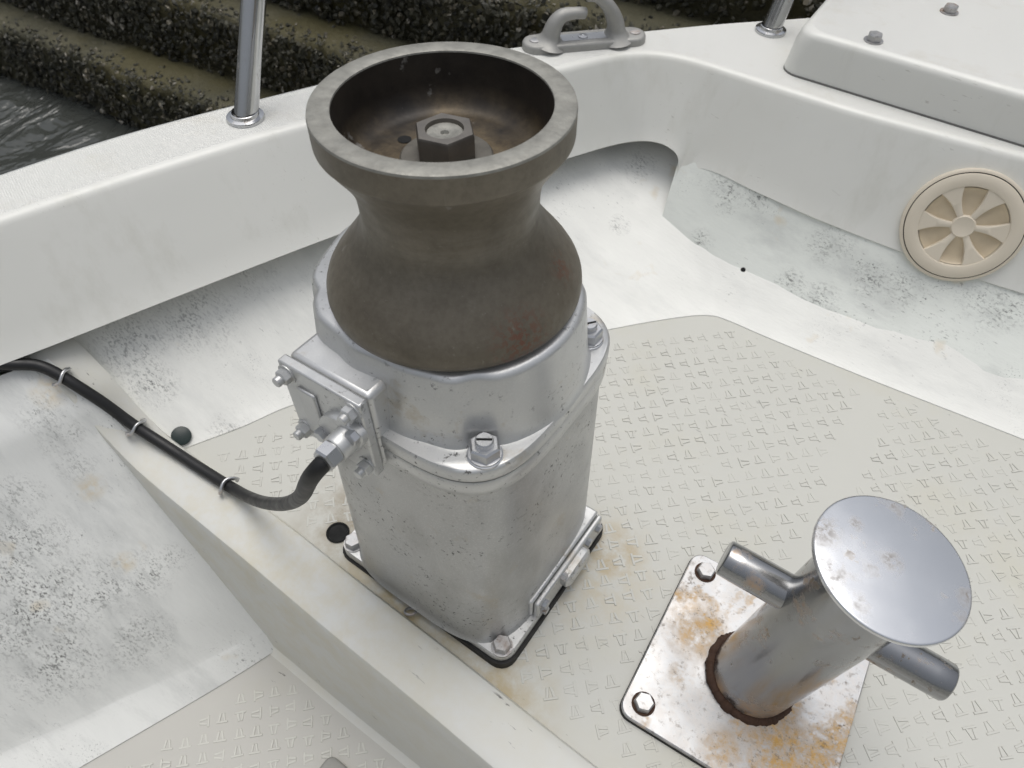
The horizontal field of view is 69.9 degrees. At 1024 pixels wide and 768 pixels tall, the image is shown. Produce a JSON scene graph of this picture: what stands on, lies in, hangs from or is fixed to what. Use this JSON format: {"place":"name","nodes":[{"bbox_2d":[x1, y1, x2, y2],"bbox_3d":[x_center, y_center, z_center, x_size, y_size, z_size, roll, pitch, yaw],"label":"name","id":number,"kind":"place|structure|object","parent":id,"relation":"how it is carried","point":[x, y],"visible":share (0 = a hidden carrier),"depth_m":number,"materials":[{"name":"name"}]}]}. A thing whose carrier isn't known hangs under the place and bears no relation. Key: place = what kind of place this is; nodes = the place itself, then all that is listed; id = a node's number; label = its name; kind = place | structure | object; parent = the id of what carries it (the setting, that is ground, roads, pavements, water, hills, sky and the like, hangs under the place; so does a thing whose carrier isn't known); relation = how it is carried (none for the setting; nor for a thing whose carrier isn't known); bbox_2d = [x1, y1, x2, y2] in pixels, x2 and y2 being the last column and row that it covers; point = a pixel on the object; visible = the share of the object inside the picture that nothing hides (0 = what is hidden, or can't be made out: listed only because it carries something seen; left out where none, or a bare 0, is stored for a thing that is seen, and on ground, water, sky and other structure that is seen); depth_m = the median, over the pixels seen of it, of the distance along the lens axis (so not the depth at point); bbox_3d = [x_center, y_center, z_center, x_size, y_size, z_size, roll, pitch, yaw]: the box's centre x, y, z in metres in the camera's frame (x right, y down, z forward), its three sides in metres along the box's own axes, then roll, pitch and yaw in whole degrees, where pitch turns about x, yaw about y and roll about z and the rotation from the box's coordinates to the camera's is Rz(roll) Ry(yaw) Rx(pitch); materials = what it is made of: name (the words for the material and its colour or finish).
{"place":"outdoors","nodes":[
{"label":"outdoors","id":0,"kind":"place"},
{"bbox_2d":[0,72,142,174],"bbox_3d":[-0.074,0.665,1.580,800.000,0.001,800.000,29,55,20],"label":"water","id":1,"kind":"structure","parent":0,"point":[37,124],"depth_m":2.90,"materials":[{"name":"grey liquid"}]},
{"bbox_2d":[0,0,824,129],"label":"sea wall","id":2,"kind":"structure","parent":1,"relation":"in","point":[144,64],"depth_m":2.63,"materials":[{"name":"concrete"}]},
{"bbox_2d":[0,18,1023,767],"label":"fishing boat","id":3,"kind":"object","parent":1,"relation":"on","point":[800,342],"visible":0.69,"depth_m":1.12,"materials":[{"name":"white paint"}]},
{"bbox_2d":[51,367,70,386],"bbox_3d":[-0.629,-0.012,1.027,0.009,0.022,0.036,39,44,-29],"label":"cable clip","id":4,"kind":"object","parent":3,"relation":"attached to","point":[62,373],"visible":1,"depth_m":1.02,"materials":[{"name":"metal"}]},
{"bbox_2d":[125,418,146,435],"bbox_3d":[-0.551,0.062,1.077,0.009,0.022,0.036,49,53,-19],"label":"cable clip","id":5,"kind":"object","parent":3,"relation":"attached to","point":[142,420],"visible":1,"depth_m":1.07,"materials":[{"name":"metal"}]},
{"bbox_2d":[171,426,191,444],"bbox_3d":[-0.505,0.079,1.120,0.029,0.005,0.029,-24,85,-20],"label":"hole plug","id":6,"kind":"object","parent":3,"relation":"attached to","point":[181,435],"visible":1,"depth_m":1.12,"materials":[{"name":"grey plastic"}]},
{"bbox_2d":[218,477,239,494],"bbox_3d":[-0.404,0.143,1.044,0.009,0.022,0.036,34,57,23],"label":"cable clip","id":7,"kind":"object","parent":3,"relation":"attached to","point":[225,480],"visible":1,"depth_m":1.04,"materials":[{"name":"metal"}]},
{"bbox_2d":[226,0,266,127],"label":"rail stanchion","id":8,"kind":"object","parent":3,"relation":"on","point":[251,33],"visible":1,"depth_m":1.08,"materials":[{"name":"silver metal"}]},
{"bbox_2d":[404,607,416,615],"bbox_3d":[-0.129,0.298,0.962,0.027,0.009,0.014,-2,51,-4],"label":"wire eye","id":9,"kind":"object","parent":3,"relation":"on","point":[408,614],"visible":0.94,"depth_m":0.96,"materials":[{"name":"silver metal"}]},
{"bbox_2d":[272,42,609,668],"bbox_3d":[-0.071,0.026,0.789,0.314,0.676,0.323,28,54,22],"label":"capstan winch","id":10,"kind":"object","parent":3,"relation":"on","point":[440,373],"visible":1,"depth_m":0.63,"materials":[{"name":"silver metal"}]},
{"bbox_2d":[0,358,328,510],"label":"power cable","id":11,"kind":"object","parent":10,"relation":"attached to","point":[316,470],"visible":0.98,"depth_m":1.02,"materials":[{"name":"black rubber"}]},
{"bbox_2d":[522,0,645,54],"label":"bow fairlead","id":12,"kind":"object","parent":3,"relation":"on","point":[551,38],"visible":1,"depth_m":1.28,"materials":[{"name":"metal"}]},
{"bbox_2d":[755,0,793,37],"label":"rail stanchion","id":13,"kind":"object","parent":3,"relation":"on","point":[772,26],"visible":1,"depth_m":1.34,"materials":[{"name":"silver metal"}]},
{"bbox_2d":[619,495,971,767],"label":"mooring bollard","id":14,"kind":"object","parent":3,"relation":"on","point":[750,659],"visible":1,"depth_m":0.77,"materials":[{"name":"silver metal"}]},
{"bbox_2d":[783,0,1023,146],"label":"deck hatch","id":15,"kind":"object","parent":3,"relation":"on","point":[958,63],"visible":1,"depth_m":1.20,"materials":[{"name":"white plastic"}]},
{"bbox_2d":[899,168,1023,280],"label":"inspection cover","id":16,"kind":"object","parent":3,"relation":"attached to","point":[965,224],"visible":1,"depth_m":1.19,"materials":[{"name":"plastic"}]},
{"bbox_2d":[320,757,346,767],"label":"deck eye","id":17,"kind":"object","parent":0,"point":[331,762],"visible":1,"depth_m":1.09,"materials":[{"name":"silver metal"}]}
]}

